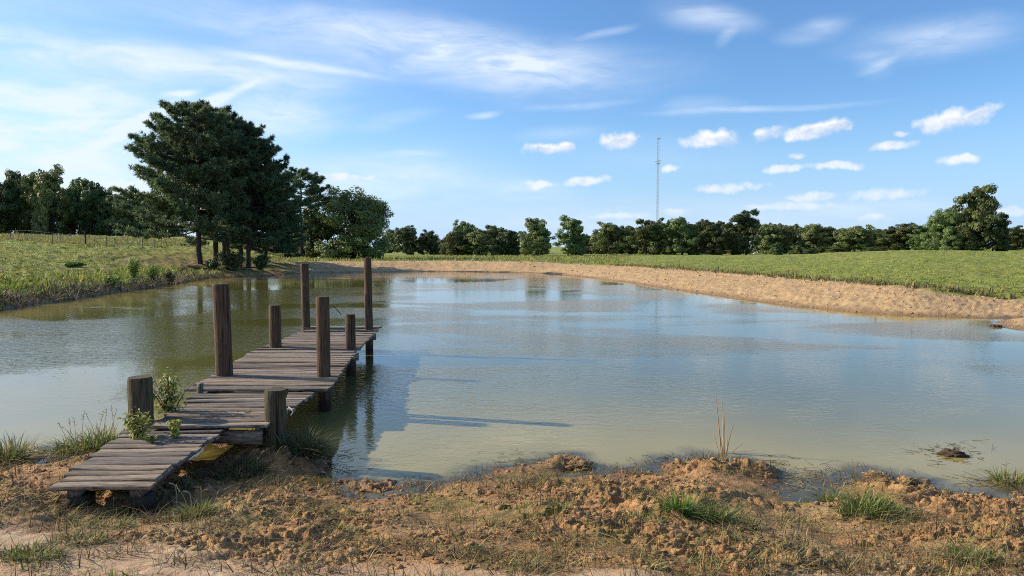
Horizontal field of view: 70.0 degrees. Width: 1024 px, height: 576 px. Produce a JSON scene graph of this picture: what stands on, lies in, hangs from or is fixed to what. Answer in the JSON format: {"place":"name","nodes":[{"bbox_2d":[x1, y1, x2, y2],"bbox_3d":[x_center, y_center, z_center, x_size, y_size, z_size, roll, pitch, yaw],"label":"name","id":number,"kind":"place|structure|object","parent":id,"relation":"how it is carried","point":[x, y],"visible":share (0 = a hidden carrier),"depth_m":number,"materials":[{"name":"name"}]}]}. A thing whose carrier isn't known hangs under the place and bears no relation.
{"place":"outdoors","nodes":[
{"label":"outdoors","id":0,"kind":"place"},
{"bbox_2d":[0,271,1023,492],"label":"pond water","id":1,"kind":"structure","parent":0,"point":[454,369],"depth_m":12.78,"materials":[{"name":"liquid"}]},
{"bbox_2d":[282,260,1022,327],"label":"sand clods","id":2,"kind":"object","parent":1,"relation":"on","point":[778,289],"visible":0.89,"depth_m":29.94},
{"bbox_2d":[316,439,1020,494],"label":"drowned twigs","id":3,"kind":"object","parent":1,"relation":"on","point":[799,480],"visible":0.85,"depth_m":7.08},
{"bbox_2d":[803,484,858,501],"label":"grass tuft","id":4,"kind":"object","parent":1,"relation":"in","point":[823,496],"visible":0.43,"depth_m":6.34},
{"bbox_2d":[897,475,917,485],"bbox_3d":[3.688,1.802,6.824,0.166,0.096,0.155,1,3,19],"label":"mud lump","id":5,"kind":"object","parent":1,"relation":"in","point":[910,480],"visible":0.57,"depth_m":6.79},
{"bbox_2d":[936,448,969,457],"bbox_3d":[4.652,1.774,7.730,0.342,0.158,0.246,0,3,0],"label":"mud lump","id":6,"kind":"object","parent":1,"relation":"in","point":[949,452],"visible":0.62,"depth_m":7.67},
{"bbox_2d":[947,459,1023,488],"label":"grass tuft","id":7,"kind":"object","parent":1,"relation":"in","point":[1004,480],"visible":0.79,"depth_m":6.85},
{"bbox_2d":[0,235,1023,575],"bbox_3d":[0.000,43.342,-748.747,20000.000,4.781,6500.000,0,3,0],"label":"ground","id":8,"kind":"structure","parent":0,"point":[760,287],"depth_m":6.19,"materials":[{"name":"soil"}]},
{"bbox_2d":[0,173,23,233],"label":"broadleaf tree","id":9,"kind":"object","parent":8,"relation":"on","point":[10,200],"visible":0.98,"depth_m":106.97,"materials":[{"name":"green plant"}]},
{"bbox_2d":[3,169,33,233],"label":"broadleaf tree","id":10,"kind":"object","parent":8,"relation":"on","point":[21,229],"visible":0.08,"depth_m":116.37,"materials":[{"name":"green plant"}]},
{"bbox_2d":[12,169,49,233],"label":"broadleaf tree","id":11,"kind":"object","parent":8,"relation":"on","point":[25,184],"visible":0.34,"depth_m":110.07,"materials":[{"name":"green plant"}]},
{"bbox_2d":[0,535,80,569],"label":"grass tuft","id":12,"kind":"object","parent":8,"relation":"on","point":[18,551],"visible":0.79,"depth_m":4.39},
{"bbox_2d":[0,430,91,465],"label":"grass tuft","id":13,"kind":"object","parent":8,"relation":"on","point":[13,452],"visible":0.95,"depth_m":7.41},
{"bbox_2d":[26,163,71,234],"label":"broadleaf tree","id":14,"kind":"object","parent":8,"relation":"on","point":[44,203],"visible":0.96,"depth_m":106.50,"materials":[{"name":"green plant"}]},
{"bbox_2d":[28,411,119,457],"bbox_3d":[-4.757,1.548,7.883,1.576,0.458,1.601,1,4,22],"label":"grass tuft","id":15,"kind":"object","parent":8,"relation":"on","point":[74,444],"visible":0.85,"depth_m":7.83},
{"bbox_2d":[62,262,87,266],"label":"dark grass clump","id":16,"kind":"object","parent":8,"relation":"on","point":[72,264],"visible":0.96,"depth_m":43.65,"materials":[{"name":"green plant"}]},
{"bbox_2d":[55,177,97,235],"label":"broadleaf tree","id":17,"kind":"object","parent":8,"relation":"on","point":[73,190],"visible":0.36,"depth_m":112.24,"materials":[{"name":"green plant"}]},
{"bbox_2d":[30,525,125,551],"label":"grass tuft","id":18,"kind":"object","parent":8,"relation":"on","point":[68,534],"visible":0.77,"depth_m":4.73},
{"bbox_2d":[10,230,154,248],"bbox_3d":[-37.488,-4.006,63.879,12.644,2.132,0.133,0,3,0],"label":"wire fence","id":19,"kind":"object","parent":8,"relation":"on","point":[85,238],"visible":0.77,"depth_m":63.82,"materials":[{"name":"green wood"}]},
{"bbox_2d":[40,405,126,455],"bbox_3d":[-4.458,1.508,8.174,1.352,0.490,1.422,0,3,0],"label":"grass tuft","id":20,"kind":"object","parent":8,"relation":"on","point":[111,436],"visible":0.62,"depth_m":7.98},
{"bbox_2d":[67,178,106,235],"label":"broadleaf tree","id":21,"kind":"object","parent":8,"relation":"on","point":[90,203],"visible":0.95,"depth_m":109.02,"materials":[{"name":"green plant"}]},
{"bbox_2d":[0,232,204,247],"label":"bank grass","id":22,"kind":"structure","parent":8,"relation":"on","point":[57,238],"depth_m":70.74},
{"bbox_2d":[88,187,127,235],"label":"broadleaf tree","id":23,"kind":"object","parent":8,"relation":"on","point":[107,207],"visible":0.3,"depth_m":110.16,"materials":[{"name":"green plant"}]},
{"bbox_2d":[100,274,124,286],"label":"leafy weed","id":24,"kind":"object","parent":8,"relation":"on","point":[108,279],"visible":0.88,"depth_m":35.45,"materials":[{"name":"green plant"}]},
{"bbox_2d":[79,511,152,529],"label":"grass tuft","id":25,"kind":"object","parent":8,"relation":"on","point":[109,522],"visible":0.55,"depth_m":5.17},
{"bbox_2d":[84,496,157,519],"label":"grass tuft","id":26,"kind":"object","parent":8,"relation":"on","point":[109,513],"visible":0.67,"depth_m":5.65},
{"bbox_2d":[0,264,247,310],"bbox_3d":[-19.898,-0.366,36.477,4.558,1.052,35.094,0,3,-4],"label":"bank weeds","id":27,"kind":"object","parent":8,"relation":"on","point":[73,290],"visible":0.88,"depth_m":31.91,"materials":[{"name":"plant"}]},
{"bbox_2d":[103,193,144,235],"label":"broadleaf tree","id":28,"kind":"object","parent":8,"relation":"on","point":[127,216],"visible":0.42,"depth_m":106.46,"materials":[{"name":"green plant"}]},
{"bbox_2d":[109,499,154,513],"bbox_3d":[-3.126,1.772,5.880,0.483,0.106,0.400,-2,4,-26],"label":"mud lump","id":29,"kind":"object","parent":8,"relation":"on","point":[118,504],"visible":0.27,"depth_m":5.84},
{"bbox_2d":[125,256,141,281],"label":"leafy weed","id":30,"kind":"object","parent":8,"relation":"on","point":[133,271],"visible":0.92,"depth_m":38.45,"materials":[{"name":"green plant"}]},
{"bbox_2d":[0,234,292,291],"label":"field grass","id":31,"kind":"structure","parent":8,"relation":"on","point":[48,264],"depth_m":51.56,"materials":[{"name":"plant"}]},
{"bbox_2d":[142,263,160,281],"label":"leafy weed","id":32,"kind":"object","parent":8,"relation":"on","point":[152,273],"visible":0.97,"depth_m":40.02,"materials":[{"name":"green plant"}]},
{"bbox_2d":[148,211,188,236],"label":"broadleaf tree","id":33,"kind":"object","parent":8,"relation":"on","point":[174,232],"visible":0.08,"depth_m":116.68,"materials":[{"name":"green plant"}]},
{"bbox_2d":[161,270,176,282],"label":"leafy weed","id":34,"kind":"object","parent":8,"relation":"on","point":[169,275],"visible":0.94,"depth_m":41.89,"materials":[{"name":"green plant"}]},
{"bbox_2d":[109,99,259,263],"bbox_3d":[-24.071,-7.755,54.682,10.522,12.754,10.500,2,4,28],"label":"pine tree","id":35,"kind":"object","parent":8,"relation":"on","point":[157,154],"visible":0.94,"depth_m":52.58,"materials":[{"name":"green plant"}]},
{"bbox_2d":[146,484,226,521],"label":"grass tuft","id":36,"kind":"object","parent":8,"relation":"on","point":[197,509],"visible":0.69,"depth_m":5.39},
{"bbox_2d":[150,100,261,261],"bbox_3d":[-23.749,-8.206,58.483,9.192,13.245,9.037,2,4,27],"label":"pine tree","id":37,"kind":"object","parent":8,"relation":"on","point":[234,115],"visible":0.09,"depth_m":56.43,"materials":[{"name":"green plant"}]},
{"bbox_2d":[204,259,220,269],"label":"leafy bush","id":38,"kind":"object","parent":8,"relation":"on","point":[211,264],"visible":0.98,"depth_m":52.39,"materials":[{"name":"green plant"}]},
{"bbox_2d":[184,116,242,252],"bbox_3d":[-25.371,-8.869,64.481,7.769,13.240,7.501,3,4,42],"label":"pine tree","id":39,"kind":"object","parent":8,"relation":"on","point":[209,237],"visible":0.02,"depth_m":63.73,"materials":[{"name":"green plant"}]},
{"bbox_2d":[48,258,381,512],"bbox_3d":[-3.294,1.149,10.680,1.859,3.038,10.124,0,3,-5],"label":"wooden dock","id":40,"kind":"object","parent":8,"relation":"on","point":[275,381],"visible":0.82,"depth_m":8.23,"materials":[{"name":"brown wood"}]},
{"bbox_2d":[117,409,161,439],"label":"trailing weed","id":41,"kind":"object","parent":40,"relation":"on","point":[138,430],"visible":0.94,"depth_m":6.94,"materials":[{"name":"green plant"}]},
{"bbox_2d":[166,419,181,437],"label":"trailing weed","id":42,"kind":"object","parent":40,"relation":"on","point":[174,427],"visible":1,"depth_m":6.94,"materials":[{"name":"green plant"}]},
{"bbox_2d":[153,364,196,418],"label":"dock shrub","id":43,"kind":"object","parent":40,"relation":"on","point":[170,400],"visible":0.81,"depth_m":7.79,"materials":[{"name":"green plant"}]},
{"bbox_2d":[215,249,248,270],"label":"leafy bush","id":44,"kind":"object","parent":8,"relation":"on","point":[229,261],"visible":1,"depth_m":53.02,"materials":[{"name":"green plant"}]},
{"bbox_2d":[181,119,290,253],"bbox_3d":[-22.546,-7.690,59.590,8.511,12.215,8.368,-2,4,-34],"label":"pine tree","id":45,"kind":"object","parent":8,"relation":"on","point":[258,131],"visible":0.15,"depth_m":58.13,"materials":[{"name":"green plant"}]},
{"bbox_2d":[204,445,288,484],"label":"grass tuft","id":46,"kind":"object","parent":8,"relation":"on","point":[247,470],"visible":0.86,"depth_m":6.94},
{"bbox_2d":[204,136,313,267],"bbox_3d":[-19.622,-6.493,56.889,8.178,10.622,7.895,2,3,-14],"label":"pine tree","id":47,"kind":"object","parent":8,"relation":"on","point":[271,188],"visible":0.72,"depth_m":55.75,"materials":[{"name":"green plant"}]},
{"bbox_2d":[251,254,270,269],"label":"leafy bush","id":48,"kind":"object","parent":8,"relation":"on","point":[261,261],"visible":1,"depth_m":55.38,"materials":[{"name":"green plant"}]},
{"bbox_2d":[179,423,343,488],"bbox_3d":[-2.638,1.569,7.604,1.902,0.373,3.033,-1,3,-20],"label":"grass tuft","id":49,"kind":"object","parent":8,"relation":"on","point":[246,445],"visible":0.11,"depth_m":7.53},
{"bbox_2d":[241,189,314,264],"bbox_3d":[-19.609,-4.997,60.431,6.542,6.855,6.316,5,3,-6],"label":"pine tree","id":50,"kind":"object","parent":8,"relation":"on","point":[297,230],"visible":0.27,"depth_m":60.38,"materials":[{"name":"green plant"}]},
{"bbox_2d":[212,421,383,468],"bbox_3d":[-2.212,1.546,7.354,1.980,0.433,1.859,0,3,0],"label":"grass tuft","id":51,"kind":"object","parent":8,"relation":"on","point":[312,445],"visible":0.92,"depth_m":7.34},
{"bbox_2d":[280,166,331,256],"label":"pine tree","id":52,"kind":"object","parent":8,"relation":"on","point":[314,189],"visible":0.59,"depth_m":80.72,"materials":[{"name":"green plant"}]},
{"bbox_2d":[293,207,339,258],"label":"broadleaf tree","id":53,"kind":"object","parent":8,"relation":"on","point":[317,232],"visible":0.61,"depth_m":82.94,"materials":[{"name":"green plant"}]},
{"bbox_2d":[313,185,394,259],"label":"broadleaf tree","id":54,"kind":"object","parent":8,"relation":"on","point":[361,218],"visible":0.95,"depth_m":81.36,"materials":[{"name":"green plant"}]},
{"bbox_2d":[383,227,400,252],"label":"broadleaf tree","id":55,"kind":"object","parent":8,"relation":"on","point":[391,232],"visible":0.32,"depth_m":247.85,"materials":[{"name":"green plant"}]},
{"bbox_2d":[390,225,420,254],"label":"broadleaf tree","id":56,"kind":"object","parent":8,"relation":"on","point":[406,236],"visible":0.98,"depth_m":192.20,"materials":[{"name":"green plant"}]},
{"bbox_2d":[417,229,446,254],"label":"broadleaf tree","id":57,"kind":"object","parent":8,"relation":"on","point":[428,241],"visible":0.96,"depth_m":192.89,"materials":[{"name":"green plant"}]},
{"bbox_2d":[268,252,629,264],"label":"field grass","id":58,"kind":"structure","parent":8,"relation":"on","point":[563,258],"depth_m":79.60,"materials":[{"name":"plant"}]},
{"bbox_2d":[437,230,472,255],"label":"broadleaf tree","id":59,"kind":"object","parent":8,"relation":"on","point":[458,244],"visible":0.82,"depth_m":148.51,"materials":[{"name":"green plant"}]},
{"bbox_2d":[434,511,478,521],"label":"grass tuft","id":60,"kind":"object","parent":8,"relation":"on","point":[455,518],"visible":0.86,"depth_m":5.55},
{"bbox_2d":[451,219,477,254],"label":"broadleaf tree","id":61,"kind":"object","parent":8,"relation":"on","point":[464,227],"visible":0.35,"depth_m":183.49,"materials":[{"name":"green plant"}]},
{"bbox_2d":[462,227,500,255],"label":"broadleaf tree","id":62,"kind":"object","parent":8,"relation":"on","point":[480,239],"visible":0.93,"depth_m":148.10,"materials":[{"name":"green plant"}]},
{"bbox_2d":[485,224,503,253],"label":"broadleaf tree","id":63,"kind":"object","parent":8,"relation":"on","point":[492,231],"visible":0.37,"depth_m":178.01,"materials":[{"name":"green plant"}]},
{"bbox_2d":[492,227,520,255],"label":"broadleaf tree","id":64,"kind":"object","parent":8,"relation":"on","point":[509,243],"visible":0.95,"depth_m":148.42,"materials":[{"name":"green plant"}]},
{"bbox_2d":[0,457,1022,575],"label":"green sprouts","id":65,"kind":"object","parent":8,"relation":"on","point":[411,499],"visible":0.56,"depth_m":4.74,"materials":[{"name":"green plant"}]},
{"bbox_2d":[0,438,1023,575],"bbox_3d":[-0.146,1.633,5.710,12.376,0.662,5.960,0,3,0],"label":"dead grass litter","id":66,"kind":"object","parent":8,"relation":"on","point":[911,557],"visible":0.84,"depth_m":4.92,"materials":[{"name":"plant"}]},
{"bbox_2d":[0,445,1023,575],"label":"soil crumbs","id":67,"kind":"object","parent":8,"relation":"on","point":[500,507],"visible":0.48,"depth_m":5.15,"materials":[{"name":"soil"}]},
{"bbox_2d":[0,187,1023,253],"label":"wood","id":68,"kind":"object","parent":8,"relation":"on","point":[756,248],"visible":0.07,"depth_m":189.47,"materials":[{"name":"green plant"}]},
{"bbox_2d":[519,217,556,256],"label":"broadleaf tree","id":69,"kind":"object","parent":8,"relation":"on","point":[539,234],"visible":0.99,"depth_m":130.30,"materials":[{"name":"green plant"}]},
{"bbox_2d":[540,497,578,516],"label":"grass tuft","id":70,"kind":"object","parent":8,"relation":"on","point":[566,506],"visible":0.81,"depth_m":5.46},
{"bbox_2d":[552,214,588,255],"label":"broadleaf tree","id":71,"kind":"object","parent":8,"relation":"on","point":[572,238],"visible":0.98,"depth_m":138.08,"materials":[{"name":"green plant"}]},
{"bbox_2d":[564,456,593,472],"bbox_3d":[0.639,1.781,7.368,0.355,0.116,0.464,1,3,15],"label":"mud lump","id":72,"kind":"object","parent":8,"relation":"on","point":[582,461],"visible":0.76,"depth_m":7.26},
{"bbox_2d":[580,236,598,253],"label":"broadleaf tree","id":73,"kind":"object","parent":8,"relation":"on","point":[588,248],"visible":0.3,"depth_m":162.99,"materials":[{"name":"green plant"}]},
{"bbox_2d":[589,221,632,253],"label":"broadleaf tree","id":74,"kind":"object","parent":8,"relation":"on","point":[607,235],"visible":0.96,"depth_m":156.19,"materials":[{"name":"green plant"}]},
{"bbox_2d":[616,225,644,253],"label":"broadleaf tree","id":75,"kind":"object","parent":8,"relation":"on","point":[635,250],"visible":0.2,"depth_m":163.80,"materials":[{"name":"green plant"}]},
{"bbox_2d":[609,505,655,520],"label":"grass tuft","id":76,"kind":"object","parent":8,"relation":"on","point":[633,513],"visible":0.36,"depth_m":5.35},
{"bbox_2d":[624,218,665,254],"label":"broadleaf tree","id":77,"kind":"object","parent":8,"relation":"on","point":[651,244],"visible":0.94,"depth_m":148.38,"materials":[{"name":"green plant"}]},
{"bbox_2d":[655,137,660,219],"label":"lattice mast","id":78,"kind":"object","parent":8,"relation":"on","point":[657,138],"visible":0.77,"depth_m":993.66,"materials":[{"name":"metal"}]},
{"bbox_2d":[656,217,675,252],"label":"broadleaf tree","id":79,"kind":"object","parent":8,"relation":"on","point":[664,226],"visible":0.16,"depth_m":170.10,"materials":[{"name":"green plant"}]},
{"bbox_2d":[657,216,703,254],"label":"broadleaf tree","id":80,"kind":"object","parent":8,"relation":"on","point":[683,237],"visible":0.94,"depth_m":146.50,"materials":[{"name":"green plant"}]},
{"bbox_2d":[608,483,754,540],"bbox_3d":[1.216,1.563,5.245,1.349,0.271,1.281,0,3,0],"label":"grass tuft","id":81,"kind":"object","parent":8,"relation":"on","point":[676,505],"visible":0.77,"depth_m":5.34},
{"bbox_2d":[688,219,721,253],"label":"broadleaf tree","id":82,"kind":"object","parent":8,"relation":"on","point":[701,225],"visible":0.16,"depth_m":168.77,"materials":[{"name":"green plant"}]},
{"bbox_2d":[699,221,729,254],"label":"broadleaf tree","id":83,"kind":"object","parent":8,"relation":"on","point":[711,242],"visible":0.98,"depth_m":143.75,"materials":[{"name":"green plant"}]},
{"bbox_2d":[713,391,741,457],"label":"dry reeds","id":84,"kind":"object","parent":8,"relation":"on","point":[721,447],"visible":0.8,"depth_m":7.79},
{"bbox_2d":[664,497,794,532],"bbox_3d":[1.566,1.628,5.259,1.050,0.180,0.814,-1,3,-16],"label":"grass tuft","id":85,"kind":"object","parent":8,"relation":"on","point":[720,518],"visible":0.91,"depth_m":5.29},
{"bbox_2d":[700,512,772,532],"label":"grass tuft","id":86,"kind":"object","parent":8,"relation":"on","point":[744,522],"visible":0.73,"depth_m":5.23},
{"bbox_2d":[725,208,766,254],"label":"broadleaf tree","id":87,"kind":"object","parent":8,"relation":"on","point":[739,232],"visible":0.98,"depth_m":144.40,"materials":[{"name":"green plant"}]},
{"bbox_2d":[730,548,806,575],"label":"grass tuft","id":88,"kind":"object","parent":8,"relation":"on","point":[789,560],"visible":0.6,"depth_m":4.29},
{"bbox_2d":[754,223,785,253],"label":"broadleaf tree","id":89,"kind":"object","parent":8,"relation":"on","point":[767,241],"visible":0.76,"depth_m":150.28,"materials":[{"name":"green plant"}]},
{"bbox_2d":[769,244,782,254],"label":"cedar tree","id":90,"kind":"object","parent":8,"relation":"on","point":[775,249],"visible":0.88,"depth_m":133.32,"materials":[{"name":"green plant"}]},
{"bbox_2d":[777,224,800,253],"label":"broadleaf tree","id":91,"kind":"object","parent":8,"relation":"on","point":[788,241],"visible":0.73,"depth_m":150.53,"materials":[{"name":"green plant"}]},
{"bbox_2d":[788,245,804,254],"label":"cedar tree","id":92,"kind":"object","parent":8,"relation":"on","point":[796,249],"visible":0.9,"depth_m":131.45,"materials":[{"name":"green plant"}]},
{"bbox_2d":[578,250,1023,296],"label":"field grass","id":93,"kind":"structure","parent":8,"relation":"on","point":[868,269],"depth_m":52.41,"materials":[{"name":"plant"}]},
{"bbox_2d":[796,223,825,252],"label":"broadleaf tree","id":94,"kind":"object","parent":8,"relation":"on","point":[809,236],"visible":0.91,"depth_m":148.66,"materials":[{"name":"green plant"}]},
{"bbox_2d":[610,263,1023,299],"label":"bank grass","id":95,"kind":"structure","parent":8,"relation":"on","point":[954,288],"depth_m":31.65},
{"bbox_2d":[815,226,842,252],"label":"broadleaf tree","id":96,"kind":"object","parent":8,"relation":"on","point":[827,235],"visible":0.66,"depth_m":148.37,"materials":[{"name":"green plant"}]},
{"bbox_2d":[825,246,846,252],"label":"bush","id":97,"kind":"object","parent":8,"relation":"on","point":[832,249],"visible":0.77,"depth_m":137.14,"materials":[{"name":"green plant"}]},
{"bbox_2d":[829,224,878,251],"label":"broadleaf tree","id":98,"kind":"object","parent":8,"relation":"on","point":[854,237],"visible":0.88,"depth_m":143.82,"materials":[{"name":"green plant"}]},
{"bbox_2d":[792,485,926,526],"bbox_3d":[2.757,1.696,5.815,1.184,0.216,1.223,0,3,0],"label":"grass tuft","id":99,"kind":"object","parent":8,"relation":"on","point":[869,503],"visible":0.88,"depth_m":5.81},
{"bbox_2d":[860,246,887,251],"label":"bush","id":100,"kind":"object","parent":8,"relation":"on","point":[876,248],"visible":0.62,"depth_m":135.01,"materials":[{"name":"green plant"}]},
{"bbox_2d":[876,222,916,249],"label":"broadleaf tree","id":101,"kind":"object","parent":8,"relation":"on","point":[897,237],"visible":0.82,"depth_m":138.61,"materials":[{"name":"green plant"}]},
{"bbox_2d":[849,498,945,528],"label":"grass tuft","id":102,"kind":"object","parent":8,"relation":"on","point":[897,512],"visible":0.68,"depth_m":5.68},
{"bbox_2d":[906,224,935,249],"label":"broadleaf tree","id":103,"kind":"object","parent":8,"relation":"on","point":[916,243],"visible":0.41,"depth_m":133.55,"materials":[{"name":"green plant"}]},
{"bbox_2d":[919,207,964,249],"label":"broadleaf tree","id":104,"kind":"object","parent":8,"relation":"on","point":[948,217],"visible":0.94,"depth_m":122.36,"materials":[{"name":"green plant"}]},
{"bbox_2d":[926,225,1005,250],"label":"broadleaf tree","id":105,"kind":"object","parent":8,"relation":"on","point":[971,247],"visible":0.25,"depth_m":121.02,"materials":[{"name":"green plant"}]},
{"bbox_2d":[913,535,1019,571],"bbox_3d":[2.824,1.647,4.576,0.662,0.136,0.722,1,3,13],"label":"grass tuft","id":106,"kind":"object","parent":8,"relation":"on","point":[977,553],"visible":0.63,"depth_m":4.56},
{"bbox_2d":[949,183,1002,250],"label":"broadleaf tree","id":107,"kind":"object","parent":8,"relation":"on","point":[974,216],"visible":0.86,"depth_m":120.51,"materials":[{"name":"green plant"}]},
{"bbox_2d":[981,208,1011,250],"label":"broadleaf tree","id":108,"kind":"object","parent":8,"relation":"on","point":[999,229],"visible":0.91,"depth_m":118.59,"materials":[{"name":"green plant"}]},
{"bbox_2d":[991,225,1023,250],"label":"broadleaf tree","id":109,"kind":"object","parent":8,"relation":"on","point":[1016,233],"visible":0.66,"depth_m":143.47,"materials":[{"name":"green plant"}]},
{"bbox_2d":[0,0,1023,246],"label":"sky","id":110,"kind":"structure","parent":0,"point":[881,114],"materials":[{"name":"blue"}]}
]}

